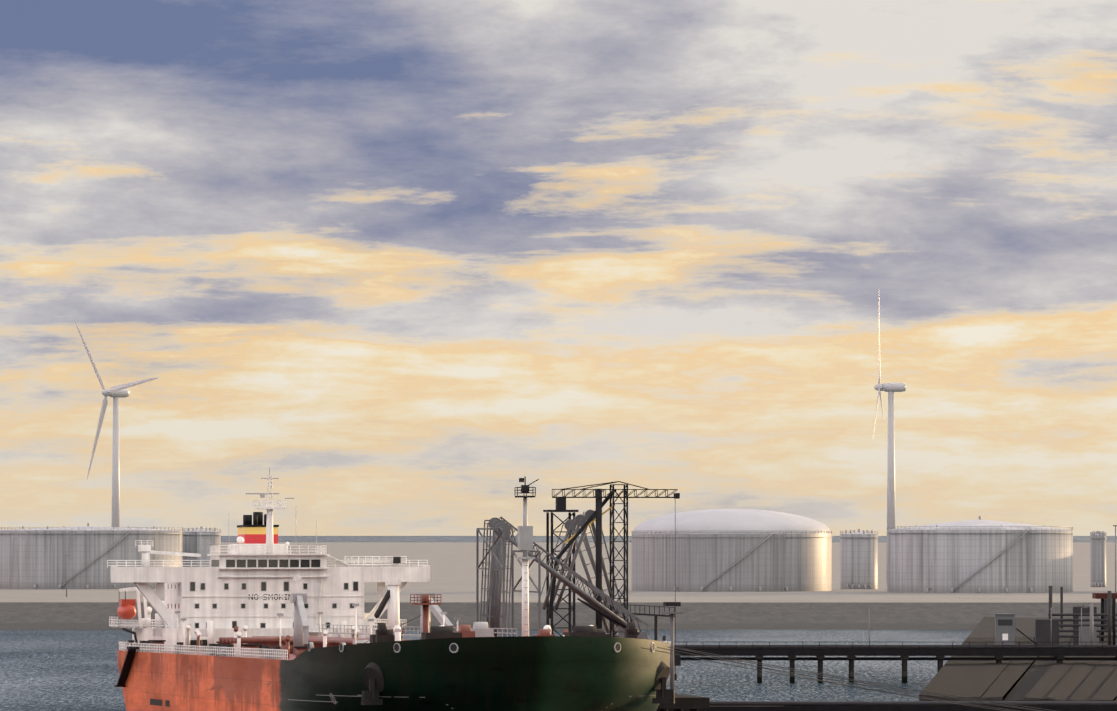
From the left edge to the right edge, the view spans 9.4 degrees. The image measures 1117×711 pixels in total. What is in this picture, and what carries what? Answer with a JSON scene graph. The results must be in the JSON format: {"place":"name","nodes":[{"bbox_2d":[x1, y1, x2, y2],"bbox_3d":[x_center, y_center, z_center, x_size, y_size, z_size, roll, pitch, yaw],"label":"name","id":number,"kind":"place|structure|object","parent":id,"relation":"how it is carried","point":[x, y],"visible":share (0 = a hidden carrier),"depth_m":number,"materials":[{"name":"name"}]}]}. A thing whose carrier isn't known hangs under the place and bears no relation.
{"place":"outdoors","nodes":[
{"label":"outdoors","id":0,"kind":"place"},
{"bbox_2d":[0,536,1116,710],"bbox_3d":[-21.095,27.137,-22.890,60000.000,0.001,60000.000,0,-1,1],"label":"water","id":1,"kind":"structure","parent":0,"point":[59,669],"depth_m":1369.53,"materials":[{"name":"blue liquid"}]},
{"bbox_2d":[107,467,674,710],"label":"tanker ship","id":2,"kind":"object","parent":1,"relation":"on","point":[257,617],"visible":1,"depth_m":806.42,"materials":[{"name":"paint"}]},
{"bbox_2d":[641,646,1054,710],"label":"mooring lines","id":3,"kind":"object","parent":2,"relation":"attached to","point":[713,655],"visible":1,"depth_m":758.70,"materials":[{"name":"grey fabric"}]},
{"bbox_2d":[0,542,1116,700],"bbox_3d":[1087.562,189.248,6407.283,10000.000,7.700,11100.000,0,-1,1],"label":"ground","id":4,"kind":"structure","parent":1,"relation":"on","point":[1066,680],"depth_m":1893.70,"materials":[{"name":"grey concrete"}]},
{"bbox_2d":[0,523,183,588],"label":"tank","id":5,"kind":"object","parent":4,"relation":"on","point":[100,549],"depth_m":2583.45,"materials":[{"name":"metal"}]},
{"bbox_2d":[75,321,157,526],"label":"wind turbine","id":6,"kind":"object","parent":4,"relation":"on","point":[110,392],"depth_m":2879.73,"materials":[{"name":"white metal"}]},
{"bbox_2d":[183,526,220,566],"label":"tank","id":7,"kind":"object","parent":4,"relation":"on","point":[205,535],"depth_m":2630.06,"materials":[{"name":"metal"}]},
{"bbox_2d":[632,509,831,591],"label":"tank","id":8,"kind":"object","parent":4,"relation":"on","point":[767,547],"depth_m":2481.93,"materials":[{"name":"metal"}]},
{"bbox_2d":[839,529,878,588],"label":"tank","id":9,"kind":"object","parent":4,"relation":"on","point":[859,581],"depth_m":2575.77,"materials":[{"name":"metal"}]},
{"bbox_2d":[873,320,905,582],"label":"wind turbine","id":10,"kind":"object","parent":4,"relation":"on","point":[896,387],"depth_m":2874.21,"materials":[{"name":"white metal"}]},
{"bbox_2d":[887,516,1072,592],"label":"tank","id":11,"kind":"object","parent":4,"relation":"on","point":[983,530],"depth_m":2429.09,"materials":[{"name":"metal"}]},
{"bbox_2d":[1090,531,1106,586],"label":"tank","id":12,"kind":"object","parent":4,"relation":"on","point":[1100,572],"depth_m":2673.44,"materials":[{"name":"metal"}]},
{"bbox_2d":[64,525,1116,710],"bbox_3d":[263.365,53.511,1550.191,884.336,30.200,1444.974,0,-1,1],"label":"jetty trestles","id":13,"kind":"object","parent":1,"relation":"on","point":[1086,636],"visible":0.6,"depth_m":1222.92,"materials":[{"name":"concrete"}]},
{"bbox_2d":[476,481,682,688],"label":"loading arms","id":14,"kind":"object","parent":13,"relation":"on","point":[501,528],"visible":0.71,"depth_m":853.29},
{"bbox_2d":[0,327,1116,598],"bbox_3d":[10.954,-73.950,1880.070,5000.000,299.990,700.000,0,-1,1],"label":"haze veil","id":15,"kind":"object","parent":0,"point":[628,555],"visible":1,"depth_m":2225.97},
{"bbox_2d":[0,0,1116,535],"label":"sky","id":16,"kind":"structure","parent":0,"point":[407,263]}
]}

